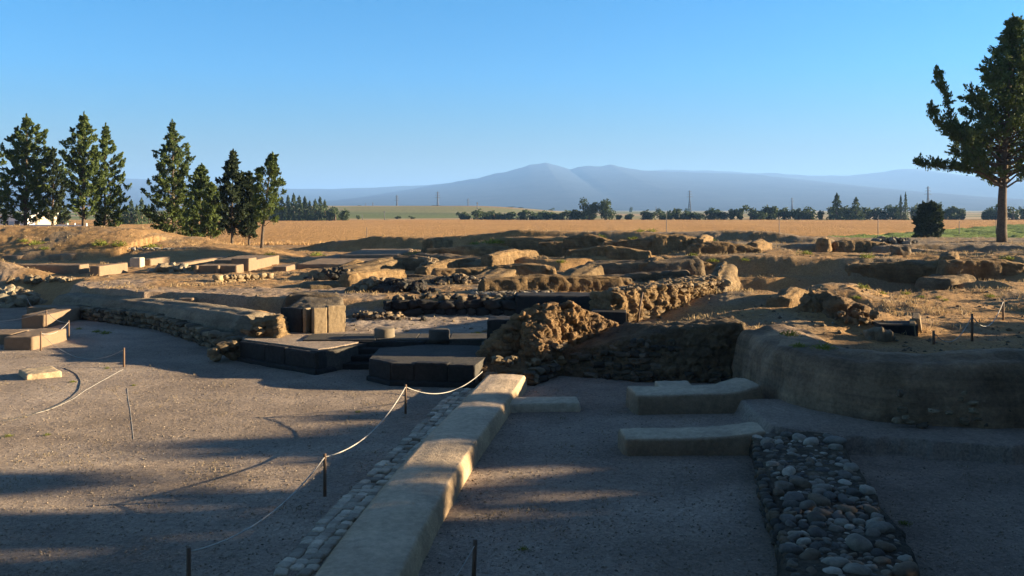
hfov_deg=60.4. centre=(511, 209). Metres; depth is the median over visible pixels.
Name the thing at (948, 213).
field tree
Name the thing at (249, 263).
masonry block
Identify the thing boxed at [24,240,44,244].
weed tuft
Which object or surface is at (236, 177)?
cypress tree
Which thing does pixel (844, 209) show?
field tree
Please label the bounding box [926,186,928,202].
power pylon
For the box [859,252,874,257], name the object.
weed tuft
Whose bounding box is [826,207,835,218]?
field tree
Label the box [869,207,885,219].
field tree
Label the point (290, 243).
wheat stalks
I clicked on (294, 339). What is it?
gravel
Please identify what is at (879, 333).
upright stone
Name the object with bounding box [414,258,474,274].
wall stub
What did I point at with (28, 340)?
plastered bench
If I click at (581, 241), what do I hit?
wall stub
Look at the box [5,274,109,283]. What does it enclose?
rubble heap
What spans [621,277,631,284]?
wall stub
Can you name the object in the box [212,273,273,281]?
footing
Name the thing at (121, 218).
conifer tree
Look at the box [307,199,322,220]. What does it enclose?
conifer tree
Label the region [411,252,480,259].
eroded mud wall
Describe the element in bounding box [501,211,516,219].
field tree
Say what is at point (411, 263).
eroded mud wall
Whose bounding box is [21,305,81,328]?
plastered bench
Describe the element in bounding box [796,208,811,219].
field tree
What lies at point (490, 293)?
rubble heap
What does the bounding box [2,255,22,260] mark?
masonry block
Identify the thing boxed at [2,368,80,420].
hose
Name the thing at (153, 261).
masonry block
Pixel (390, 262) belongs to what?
eroded mud wall
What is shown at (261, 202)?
cypress tree
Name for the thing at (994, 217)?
field tree
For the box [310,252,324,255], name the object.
weed tuft
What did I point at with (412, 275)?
eroded mud wall
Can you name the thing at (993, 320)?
rope
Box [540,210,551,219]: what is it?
field tree
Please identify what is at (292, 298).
eroded mud wall
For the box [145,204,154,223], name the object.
conifer tree
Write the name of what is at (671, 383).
plastered block
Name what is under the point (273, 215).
conifer tree
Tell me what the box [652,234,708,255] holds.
wall stub
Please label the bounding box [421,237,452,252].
wall stub
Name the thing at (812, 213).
field tree
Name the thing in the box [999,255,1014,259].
weed tuft
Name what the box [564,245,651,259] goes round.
wall stub
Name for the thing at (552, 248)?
wall stub
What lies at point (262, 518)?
rope
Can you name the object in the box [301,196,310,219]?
conifer tree
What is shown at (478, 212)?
field tree
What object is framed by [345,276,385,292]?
rubble heap
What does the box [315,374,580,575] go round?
plastered wall
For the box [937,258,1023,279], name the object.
wall stub
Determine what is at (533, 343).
mud wall ruin
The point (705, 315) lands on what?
dry grass
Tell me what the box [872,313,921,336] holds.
leaning slabs
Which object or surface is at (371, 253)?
masonry block
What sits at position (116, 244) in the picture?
weed tuft
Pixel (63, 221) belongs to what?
field tree
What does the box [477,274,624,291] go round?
wall stub
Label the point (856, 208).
conifer tree
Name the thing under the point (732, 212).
field tree
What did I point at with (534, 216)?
field tree
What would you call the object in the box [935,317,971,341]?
rope
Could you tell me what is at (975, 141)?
tree
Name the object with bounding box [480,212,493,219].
field tree
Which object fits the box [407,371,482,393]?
rope
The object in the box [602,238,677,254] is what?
wall stub
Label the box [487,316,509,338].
basalt block
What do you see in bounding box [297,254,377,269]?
masonry block
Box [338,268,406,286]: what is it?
wall stub
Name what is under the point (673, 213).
field tree
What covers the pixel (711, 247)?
wall stub
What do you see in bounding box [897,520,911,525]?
weed tuft
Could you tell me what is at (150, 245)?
weed tuft
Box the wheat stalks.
[229,240,322,244]
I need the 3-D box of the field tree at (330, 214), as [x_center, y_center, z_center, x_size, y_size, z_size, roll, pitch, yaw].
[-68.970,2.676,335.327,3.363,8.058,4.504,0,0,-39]
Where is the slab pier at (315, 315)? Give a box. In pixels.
[280,297,345,333]
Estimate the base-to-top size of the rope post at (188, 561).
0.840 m
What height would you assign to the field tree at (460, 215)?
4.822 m
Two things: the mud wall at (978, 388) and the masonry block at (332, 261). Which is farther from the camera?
the masonry block at (332, 261)
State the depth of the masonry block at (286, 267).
48.58 m
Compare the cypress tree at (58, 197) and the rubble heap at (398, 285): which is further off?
the cypress tree at (58, 197)
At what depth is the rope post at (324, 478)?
14.11 m
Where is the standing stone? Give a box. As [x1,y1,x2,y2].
[890,245,911,255]
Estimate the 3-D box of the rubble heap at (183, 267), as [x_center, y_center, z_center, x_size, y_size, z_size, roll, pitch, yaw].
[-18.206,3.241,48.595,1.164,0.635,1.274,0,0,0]
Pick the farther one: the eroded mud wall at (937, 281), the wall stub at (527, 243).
the wall stub at (527, 243)
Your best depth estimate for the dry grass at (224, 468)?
15.76 m
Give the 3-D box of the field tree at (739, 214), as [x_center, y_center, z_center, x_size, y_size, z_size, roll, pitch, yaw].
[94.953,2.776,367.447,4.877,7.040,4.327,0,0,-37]
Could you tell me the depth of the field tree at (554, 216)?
365.89 m
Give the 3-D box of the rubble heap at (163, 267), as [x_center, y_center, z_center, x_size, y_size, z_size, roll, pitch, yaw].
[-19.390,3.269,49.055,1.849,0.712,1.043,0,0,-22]
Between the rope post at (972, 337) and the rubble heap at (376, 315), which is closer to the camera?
the rope post at (972, 337)
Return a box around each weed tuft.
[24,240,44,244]
[91,239,121,245]
[111,240,128,246]
[142,243,161,247]
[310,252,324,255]
[482,238,502,243]
[779,330,801,336]
[789,342,810,347]
[810,341,838,350]
[857,284,869,288]
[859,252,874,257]
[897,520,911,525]
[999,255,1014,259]
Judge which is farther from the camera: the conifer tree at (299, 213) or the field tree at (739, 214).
the field tree at (739, 214)
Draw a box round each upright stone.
[863,328,873,339]
[873,327,884,341]
[884,329,895,341]
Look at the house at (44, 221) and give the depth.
192.81 m
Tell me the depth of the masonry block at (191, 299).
35.66 m
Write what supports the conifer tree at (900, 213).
on the ground at (976, 450)
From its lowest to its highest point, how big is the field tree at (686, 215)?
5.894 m
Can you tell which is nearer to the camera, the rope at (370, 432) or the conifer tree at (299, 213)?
the rope at (370, 432)
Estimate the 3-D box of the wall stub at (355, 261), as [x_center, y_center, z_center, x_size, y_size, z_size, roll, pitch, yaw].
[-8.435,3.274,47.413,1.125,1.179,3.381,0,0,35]
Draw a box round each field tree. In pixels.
[57,210,71,223]
[326,206,335,220]
[332,207,339,219]
[341,208,349,220]
[456,212,467,218]
[459,212,470,218]
[471,209,485,219]
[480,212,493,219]
[485,210,501,219]
[495,212,503,219]
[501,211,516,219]
[515,211,527,219]
[520,209,543,219]
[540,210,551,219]
[550,212,559,219]
[557,212,566,219]
[562,209,581,219]
[615,215,622,219]
[624,214,633,219]
[640,209,652,219]
[645,212,655,219]
[655,209,672,219]
[667,209,675,219]
[673,208,681,219]
[680,210,690,219]
[690,212,704,219]
[703,208,720,219]
[713,211,729,219]
[728,209,736,219]
[735,208,743,219]
[740,205,764,219]
[755,208,768,219]
[762,204,771,219]
[767,206,778,219]
[777,207,792,219]
[788,209,801,219]
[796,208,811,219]
[800,206,816,219]
[817,210,823,219]
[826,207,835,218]
[838,205,851,217]
[851,206,872,219]
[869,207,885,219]
[877,205,894,219]
[888,204,899,219]
[908,205,919,217]
[943,208,956,219]
[946,206,961,219]
[957,208,965,219]
[981,208,995,219]
[989,203,997,219]
[1007,206,1021,219]
[1018,209,1023,219]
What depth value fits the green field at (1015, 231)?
153.58 m
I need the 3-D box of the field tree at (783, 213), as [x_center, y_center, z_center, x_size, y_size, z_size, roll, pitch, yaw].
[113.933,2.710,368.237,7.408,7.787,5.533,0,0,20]
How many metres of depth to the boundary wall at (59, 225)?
176.00 m
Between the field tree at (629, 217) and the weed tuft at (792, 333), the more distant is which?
the field tree at (629, 217)
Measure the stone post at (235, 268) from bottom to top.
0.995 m
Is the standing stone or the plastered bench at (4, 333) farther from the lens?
the standing stone
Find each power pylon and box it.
[688,190,691,211]
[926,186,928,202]
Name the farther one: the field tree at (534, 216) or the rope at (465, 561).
the field tree at (534, 216)
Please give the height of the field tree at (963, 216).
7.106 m
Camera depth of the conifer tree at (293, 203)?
346.64 m
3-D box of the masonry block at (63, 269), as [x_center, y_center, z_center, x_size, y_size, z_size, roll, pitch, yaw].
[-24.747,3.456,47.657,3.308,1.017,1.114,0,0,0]
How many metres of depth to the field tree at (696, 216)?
360.55 m
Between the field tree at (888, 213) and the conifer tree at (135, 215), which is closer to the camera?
the conifer tree at (135, 215)
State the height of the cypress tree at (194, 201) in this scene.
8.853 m
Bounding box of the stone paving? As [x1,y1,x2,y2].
[273,388,473,575]
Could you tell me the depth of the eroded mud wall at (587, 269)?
43.16 m
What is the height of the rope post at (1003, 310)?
0.770 m
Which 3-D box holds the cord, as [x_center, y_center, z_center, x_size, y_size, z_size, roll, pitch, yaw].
[-10.883,4.598,22.278,0.442,0.023,6.092,0,0,-2]
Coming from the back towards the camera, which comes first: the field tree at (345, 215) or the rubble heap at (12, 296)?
the field tree at (345, 215)
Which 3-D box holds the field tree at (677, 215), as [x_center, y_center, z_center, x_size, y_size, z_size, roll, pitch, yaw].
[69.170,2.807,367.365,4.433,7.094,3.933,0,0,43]
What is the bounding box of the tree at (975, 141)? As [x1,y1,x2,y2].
[912,13,1023,241]
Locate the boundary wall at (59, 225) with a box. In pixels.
[29,223,86,226]
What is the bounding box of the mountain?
[114,163,1023,210]
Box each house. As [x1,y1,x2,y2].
[0,215,34,224]
[32,214,56,224]
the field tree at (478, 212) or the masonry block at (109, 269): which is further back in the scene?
the field tree at (478, 212)
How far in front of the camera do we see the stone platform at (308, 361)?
25.34 m
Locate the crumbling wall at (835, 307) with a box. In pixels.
[793,290,889,327]
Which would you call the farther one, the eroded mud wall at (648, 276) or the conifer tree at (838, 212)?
the conifer tree at (838, 212)
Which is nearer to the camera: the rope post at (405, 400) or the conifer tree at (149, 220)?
the rope post at (405, 400)
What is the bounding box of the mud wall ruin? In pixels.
[475,300,618,385]
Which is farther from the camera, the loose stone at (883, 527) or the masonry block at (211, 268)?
the masonry block at (211, 268)
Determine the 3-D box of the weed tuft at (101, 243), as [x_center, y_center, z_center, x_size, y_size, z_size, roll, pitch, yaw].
[-28.670,2.292,61.566,1.884,0.590,1.880,0,0,31]
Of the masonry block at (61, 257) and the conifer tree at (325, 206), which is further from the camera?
the conifer tree at (325, 206)
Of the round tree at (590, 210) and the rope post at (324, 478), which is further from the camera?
the round tree at (590, 210)
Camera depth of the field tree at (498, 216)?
363.94 m
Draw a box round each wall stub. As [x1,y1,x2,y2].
[335,259,366,267]
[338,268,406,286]
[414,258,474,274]
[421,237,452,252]
[424,245,504,256]
[431,266,492,276]
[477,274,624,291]
[480,249,538,266]
[493,263,556,275]
[498,237,552,249]
[535,241,561,255]
[561,234,611,254]
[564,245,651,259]
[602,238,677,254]
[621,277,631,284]
[638,261,716,272]
[647,256,663,261]
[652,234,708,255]
[685,241,761,254]
[692,234,712,243]
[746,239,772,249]
[765,287,809,307]
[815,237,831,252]
[831,239,887,252]
[845,261,937,282]
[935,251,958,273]
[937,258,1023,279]
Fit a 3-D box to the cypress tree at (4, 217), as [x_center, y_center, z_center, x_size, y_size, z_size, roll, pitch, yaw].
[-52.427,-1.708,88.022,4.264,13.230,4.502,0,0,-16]
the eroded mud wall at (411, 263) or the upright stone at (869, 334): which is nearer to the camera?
the upright stone at (869, 334)
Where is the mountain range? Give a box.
[0,169,1023,209]
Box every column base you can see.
[374,327,394,337]
[429,328,449,341]
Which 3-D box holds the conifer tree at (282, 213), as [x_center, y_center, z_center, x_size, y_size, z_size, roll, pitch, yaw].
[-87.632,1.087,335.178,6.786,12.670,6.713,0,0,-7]
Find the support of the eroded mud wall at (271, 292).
on the ground at (976, 450)
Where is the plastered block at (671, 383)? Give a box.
[655,380,690,386]
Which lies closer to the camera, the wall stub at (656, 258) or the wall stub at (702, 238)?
the wall stub at (656, 258)
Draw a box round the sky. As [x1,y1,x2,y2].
[0,0,1023,188]
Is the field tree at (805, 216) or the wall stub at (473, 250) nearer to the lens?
the wall stub at (473, 250)
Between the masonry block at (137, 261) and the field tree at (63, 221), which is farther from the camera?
the field tree at (63, 221)
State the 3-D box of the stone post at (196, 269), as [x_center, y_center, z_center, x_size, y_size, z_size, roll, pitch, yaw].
[-17.026,3.501,47.438,0.250,1.016,0.337,0,0,0]
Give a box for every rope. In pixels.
[47,339,122,358]
[191,457,324,551]
[326,387,405,456]
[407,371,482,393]
[456,546,474,575]
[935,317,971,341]
[973,302,1002,326]
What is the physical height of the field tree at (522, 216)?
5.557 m
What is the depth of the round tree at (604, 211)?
356.21 m
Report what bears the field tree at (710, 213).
on the ground at (976, 450)
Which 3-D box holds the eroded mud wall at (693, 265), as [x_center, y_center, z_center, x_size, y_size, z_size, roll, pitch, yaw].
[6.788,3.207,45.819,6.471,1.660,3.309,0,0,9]
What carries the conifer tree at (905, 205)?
on the ground at (976, 450)
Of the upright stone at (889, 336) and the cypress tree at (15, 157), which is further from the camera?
the cypress tree at (15, 157)
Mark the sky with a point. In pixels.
(346, 93)
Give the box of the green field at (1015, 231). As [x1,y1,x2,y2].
[829,224,1023,237]
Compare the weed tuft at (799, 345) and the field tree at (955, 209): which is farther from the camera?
the field tree at (955, 209)
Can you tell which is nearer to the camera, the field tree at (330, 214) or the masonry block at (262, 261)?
the masonry block at (262, 261)
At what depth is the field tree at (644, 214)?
365.56 m
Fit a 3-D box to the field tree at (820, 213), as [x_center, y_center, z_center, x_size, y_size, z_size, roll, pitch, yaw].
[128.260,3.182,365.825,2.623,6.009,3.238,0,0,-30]
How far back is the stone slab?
24.08 m
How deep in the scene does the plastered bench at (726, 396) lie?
19.86 m
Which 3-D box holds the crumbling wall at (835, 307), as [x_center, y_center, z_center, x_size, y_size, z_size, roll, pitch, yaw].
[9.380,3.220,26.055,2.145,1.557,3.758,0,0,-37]
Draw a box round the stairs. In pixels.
[343,340,424,369]
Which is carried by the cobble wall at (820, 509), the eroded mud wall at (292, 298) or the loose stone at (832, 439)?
the loose stone at (832, 439)
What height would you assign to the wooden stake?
1.090 m
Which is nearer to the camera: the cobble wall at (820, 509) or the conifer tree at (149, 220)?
the cobble wall at (820, 509)
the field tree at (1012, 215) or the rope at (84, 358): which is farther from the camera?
the field tree at (1012, 215)
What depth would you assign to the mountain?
5197.42 m
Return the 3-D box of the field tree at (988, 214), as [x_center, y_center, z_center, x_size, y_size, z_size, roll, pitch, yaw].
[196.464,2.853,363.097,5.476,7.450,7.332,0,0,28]
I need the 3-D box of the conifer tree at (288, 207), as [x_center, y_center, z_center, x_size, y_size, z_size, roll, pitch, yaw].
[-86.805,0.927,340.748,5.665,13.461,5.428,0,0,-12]
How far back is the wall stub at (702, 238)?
55.37 m
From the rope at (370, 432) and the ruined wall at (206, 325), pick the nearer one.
the rope at (370, 432)
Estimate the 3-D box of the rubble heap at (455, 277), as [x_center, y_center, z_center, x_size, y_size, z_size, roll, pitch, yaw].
[-2.398,3.286,41.012,2.858,0.646,1.543,0,0,-17]
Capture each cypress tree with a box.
[0,113,51,225]
[0,151,9,224]
[34,146,70,225]
[58,110,110,225]
[89,122,131,226]
[139,118,205,236]
[182,163,219,237]
[197,182,222,238]
[211,149,257,243]
[235,170,260,245]
[249,152,286,247]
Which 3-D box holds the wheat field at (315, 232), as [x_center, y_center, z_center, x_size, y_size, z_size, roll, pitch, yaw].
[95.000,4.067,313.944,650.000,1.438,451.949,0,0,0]
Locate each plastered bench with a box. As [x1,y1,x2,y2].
[0,330,28,344]
[4,328,66,349]
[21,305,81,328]
[27,305,66,313]
[618,422,765,455]
[625,377,762,414]
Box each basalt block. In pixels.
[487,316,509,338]
[591,309,625,324]
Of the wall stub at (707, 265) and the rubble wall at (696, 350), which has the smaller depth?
the rubble wall at (696, 350)
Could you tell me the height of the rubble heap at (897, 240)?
0.754 m
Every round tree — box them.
[578,197,599,219]
[596,198,616,219]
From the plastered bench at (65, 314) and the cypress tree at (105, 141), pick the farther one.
the cypress tree at (105, 141)
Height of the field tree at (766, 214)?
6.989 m
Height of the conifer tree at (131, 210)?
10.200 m
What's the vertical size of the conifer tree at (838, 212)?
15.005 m
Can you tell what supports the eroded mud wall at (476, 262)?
on the ground at (976, 450)
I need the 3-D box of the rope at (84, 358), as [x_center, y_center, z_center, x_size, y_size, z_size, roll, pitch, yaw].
[-13.349,4.304,27.200,5.033,0.560,0.011,0,0,37]
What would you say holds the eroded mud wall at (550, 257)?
on the ground at (976, 450)
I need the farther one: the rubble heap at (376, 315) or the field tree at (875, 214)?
the field tree at (875, 214)
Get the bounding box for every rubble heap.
[0,284,47,307]
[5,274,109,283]
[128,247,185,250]
[147,262,178,271]
[169,263,192,272]
[303,266,354,280]
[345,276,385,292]
[352,310,425,320]
[353,277,440,293]
[415,256,436,270]
[429,273,485,284]
[468,288,553,297]
[863,236,918,243]
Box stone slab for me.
[19,366,61,379]
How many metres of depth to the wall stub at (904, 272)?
44.12 m
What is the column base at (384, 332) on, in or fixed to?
on the threshold
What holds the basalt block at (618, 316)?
on the ground at (976, 450)
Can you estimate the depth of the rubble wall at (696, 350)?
23.79 m
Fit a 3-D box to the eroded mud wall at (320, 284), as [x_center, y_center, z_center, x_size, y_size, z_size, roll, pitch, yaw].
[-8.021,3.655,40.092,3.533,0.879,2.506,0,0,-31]
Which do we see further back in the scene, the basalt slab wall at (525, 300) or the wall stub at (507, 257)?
the wall stub at (507, 257)
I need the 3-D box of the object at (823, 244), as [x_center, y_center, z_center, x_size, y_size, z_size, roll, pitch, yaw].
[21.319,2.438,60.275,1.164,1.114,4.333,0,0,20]
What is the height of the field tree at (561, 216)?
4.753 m
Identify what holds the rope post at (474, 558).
on the ground at (976, 450)
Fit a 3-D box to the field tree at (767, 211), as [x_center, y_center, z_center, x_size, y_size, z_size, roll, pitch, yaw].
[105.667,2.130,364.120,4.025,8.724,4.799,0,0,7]
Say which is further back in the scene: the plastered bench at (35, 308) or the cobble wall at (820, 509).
the plastered bench at (35, 308)
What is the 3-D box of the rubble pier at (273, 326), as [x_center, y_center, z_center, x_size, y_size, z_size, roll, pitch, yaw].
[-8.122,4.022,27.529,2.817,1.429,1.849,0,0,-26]
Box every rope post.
[40,332,41,350]
[68,320,69,337]
[123,348,124,366]
[186,547,190,575]
[323,453,326,496]
[404,384,406,413]
[471,539,476,575]
[932,330,934,344]
[971,314,973,340]
[1002,300,1003,319]
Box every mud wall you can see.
[242,290,298,293]
[282,291,339,306]
[299,280,341,288]
[308,256,405,279]
[393,255,438,270]
[405,276,461,283]
[406,274,433,277]
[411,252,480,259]
[459,248,518,267]
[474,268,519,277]
[537,255,564,258]
[561,264,603,275]
[586,255,705,275]
[597,270,690,281]
[711,261,740,290]
[731,324,1023,428]
[914,274,980,289]
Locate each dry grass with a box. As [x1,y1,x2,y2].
[0,224,1023,333]
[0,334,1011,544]
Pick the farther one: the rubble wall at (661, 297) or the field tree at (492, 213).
the field tree at (492, 213)
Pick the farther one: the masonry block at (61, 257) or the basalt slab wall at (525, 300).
the masonry block at (61, 257)
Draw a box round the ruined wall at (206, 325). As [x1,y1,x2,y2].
[52,292,272,347]
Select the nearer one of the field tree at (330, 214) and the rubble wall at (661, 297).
the rubble wall at (661, 297)
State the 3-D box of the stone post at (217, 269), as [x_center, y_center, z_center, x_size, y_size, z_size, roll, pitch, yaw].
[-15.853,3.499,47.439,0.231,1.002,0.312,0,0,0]
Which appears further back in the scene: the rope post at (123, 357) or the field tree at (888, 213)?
the field tree at (888, 213)
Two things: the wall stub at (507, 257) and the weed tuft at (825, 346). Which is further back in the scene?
the wall stub at (507, 257)
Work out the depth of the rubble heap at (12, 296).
41.56 m
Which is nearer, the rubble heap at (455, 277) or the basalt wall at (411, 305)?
the basalt wall at (411, 305)
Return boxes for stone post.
[194,265,198,273]
[216,265,219,273]
[234,265,237,272]
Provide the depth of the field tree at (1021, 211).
366.03 m
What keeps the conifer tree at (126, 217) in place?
on the ground at (976, 450)
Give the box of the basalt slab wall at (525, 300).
[515,292,591,313]
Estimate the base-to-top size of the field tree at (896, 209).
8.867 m
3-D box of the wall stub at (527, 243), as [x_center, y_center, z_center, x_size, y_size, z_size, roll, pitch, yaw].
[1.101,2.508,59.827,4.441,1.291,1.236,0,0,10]
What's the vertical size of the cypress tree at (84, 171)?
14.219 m
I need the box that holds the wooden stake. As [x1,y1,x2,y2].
[637,292,643,322]
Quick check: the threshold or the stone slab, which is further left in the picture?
the stone slab
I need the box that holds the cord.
[38,374,113,412]
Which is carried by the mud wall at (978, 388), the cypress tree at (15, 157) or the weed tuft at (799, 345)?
the weed tuft at (799, 345)
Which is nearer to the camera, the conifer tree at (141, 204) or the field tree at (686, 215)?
the conifer tree at (141, 204)
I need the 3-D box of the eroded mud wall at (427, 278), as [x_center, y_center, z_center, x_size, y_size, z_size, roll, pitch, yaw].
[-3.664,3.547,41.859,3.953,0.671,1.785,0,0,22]
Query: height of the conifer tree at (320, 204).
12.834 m
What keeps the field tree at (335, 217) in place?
on the ground at (976, 450)
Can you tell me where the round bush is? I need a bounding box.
[910,200,944,237]
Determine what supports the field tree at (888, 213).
on the ground at (976, 450)
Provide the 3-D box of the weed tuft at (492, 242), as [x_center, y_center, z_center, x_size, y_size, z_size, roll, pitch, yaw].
[-1.336,2.132,59.510,1.545,0.428,1.545,0,0,-35]
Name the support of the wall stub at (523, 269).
on the ground at (976, 450)
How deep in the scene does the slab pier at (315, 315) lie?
28.38 m
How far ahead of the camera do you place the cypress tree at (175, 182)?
91.09 m
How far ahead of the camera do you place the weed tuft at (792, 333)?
20.37 m
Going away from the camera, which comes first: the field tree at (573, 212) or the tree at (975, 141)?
the tree at (975, 141)
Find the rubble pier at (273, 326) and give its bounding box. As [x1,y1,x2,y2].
[207,314,290,361]
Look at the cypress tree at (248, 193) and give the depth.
79.64 m
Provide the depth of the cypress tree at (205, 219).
81.53 m
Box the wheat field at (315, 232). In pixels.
[57,219,1023,244]
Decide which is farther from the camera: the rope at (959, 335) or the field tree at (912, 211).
the field tree at (912, 211)
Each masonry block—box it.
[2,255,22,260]
[20,264,88,274]
[48,253,76,260]
[90,262,127,275]
[130,257,144,266]
[145,257,169,265]
[176,256,227,267]
[177,297,196,301]
[198,264,243,273]
[214,255,278,268]
[231,257,256,271]
[273,264,294,271]
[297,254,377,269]
[340,249,412,257]
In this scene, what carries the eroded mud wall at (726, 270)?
on the ground at (976, 450)
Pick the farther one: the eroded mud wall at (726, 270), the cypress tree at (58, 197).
the cypress tree at (58, 197)
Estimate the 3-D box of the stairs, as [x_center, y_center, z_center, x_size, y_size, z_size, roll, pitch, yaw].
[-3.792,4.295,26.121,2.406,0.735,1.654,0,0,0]
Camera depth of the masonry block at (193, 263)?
53.58 m
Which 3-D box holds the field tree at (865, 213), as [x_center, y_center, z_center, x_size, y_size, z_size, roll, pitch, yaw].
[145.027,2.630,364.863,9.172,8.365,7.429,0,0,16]
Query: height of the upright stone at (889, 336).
0.419 m
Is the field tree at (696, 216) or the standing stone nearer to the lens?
the standing stone
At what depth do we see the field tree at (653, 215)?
368.19 m
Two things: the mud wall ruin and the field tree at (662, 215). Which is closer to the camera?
the mud wall ruin
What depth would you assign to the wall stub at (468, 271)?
44.55 m
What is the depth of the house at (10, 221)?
186.00 m
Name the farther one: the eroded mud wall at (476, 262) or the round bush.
the round bush
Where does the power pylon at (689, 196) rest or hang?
on the ground at (976, 450)
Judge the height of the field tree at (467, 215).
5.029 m
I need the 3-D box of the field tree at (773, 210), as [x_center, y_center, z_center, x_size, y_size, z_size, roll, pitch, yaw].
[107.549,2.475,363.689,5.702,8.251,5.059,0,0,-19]
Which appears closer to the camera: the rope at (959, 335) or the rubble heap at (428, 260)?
the rope at (959, 335)
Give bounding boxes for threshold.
[303,333,486,345]
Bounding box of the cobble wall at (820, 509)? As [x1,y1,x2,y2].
[749,431,919,575]
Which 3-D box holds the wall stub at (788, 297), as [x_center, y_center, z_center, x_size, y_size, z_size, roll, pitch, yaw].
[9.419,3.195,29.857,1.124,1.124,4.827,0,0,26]
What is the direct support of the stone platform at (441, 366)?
on the ground at (976, 450)
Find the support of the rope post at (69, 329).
on the ground at (976, 450)
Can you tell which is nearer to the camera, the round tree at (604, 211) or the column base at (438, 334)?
the column base at (438, 334)
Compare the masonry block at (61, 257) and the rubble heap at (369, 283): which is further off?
the masonry block at (61, 257)
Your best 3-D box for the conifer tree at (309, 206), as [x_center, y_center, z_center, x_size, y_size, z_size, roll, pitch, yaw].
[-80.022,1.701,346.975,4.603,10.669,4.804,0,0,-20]
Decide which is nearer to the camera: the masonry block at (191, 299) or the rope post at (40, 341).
the rope post at (40, 341)
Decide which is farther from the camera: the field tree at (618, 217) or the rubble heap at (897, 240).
the field tree at (618, 217)
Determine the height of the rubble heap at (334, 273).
0.827 m
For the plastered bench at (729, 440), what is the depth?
16.48 m
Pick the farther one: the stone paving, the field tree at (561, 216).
the field tree at (561, 216)
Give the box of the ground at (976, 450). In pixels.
[0,206,1023,575]
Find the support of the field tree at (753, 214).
on the ground at (976, 450)
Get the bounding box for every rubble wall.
[561,315,745,383]
[589,274,731,322]
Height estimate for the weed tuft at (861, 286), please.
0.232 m
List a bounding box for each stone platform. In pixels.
[237,340,366,374]
[366,344,485,387]
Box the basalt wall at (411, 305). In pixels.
[383,293,589,316]
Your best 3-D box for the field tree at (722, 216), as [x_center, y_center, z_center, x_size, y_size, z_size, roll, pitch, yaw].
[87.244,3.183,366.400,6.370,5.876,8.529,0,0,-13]
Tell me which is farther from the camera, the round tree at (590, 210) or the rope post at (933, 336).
the round tree at (590, 210)
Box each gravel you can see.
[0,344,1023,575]
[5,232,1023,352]
[243,331,358,349]
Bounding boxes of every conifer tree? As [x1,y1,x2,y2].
[112,207,126,223]
[122,204,130,223]
[126,199,135,222]
[130,204,144,223]
[133,197,149,223]
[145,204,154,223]
[266,205,276,219]
[273,196,290,220]
[285,195,293,219]
[289,193,297,219]
[291,196,306,220]
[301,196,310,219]
[306,201,311,218]
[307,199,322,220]
[314,196,326,219]
[321,200,327,219]
[826,192,847,219]
[847,197,866,219]
[896,196,904,219]
[901,191,909,219]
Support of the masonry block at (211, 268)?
on the ground at (976, 450)
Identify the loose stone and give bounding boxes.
[823,435,846,444]
[865,521,895,532]

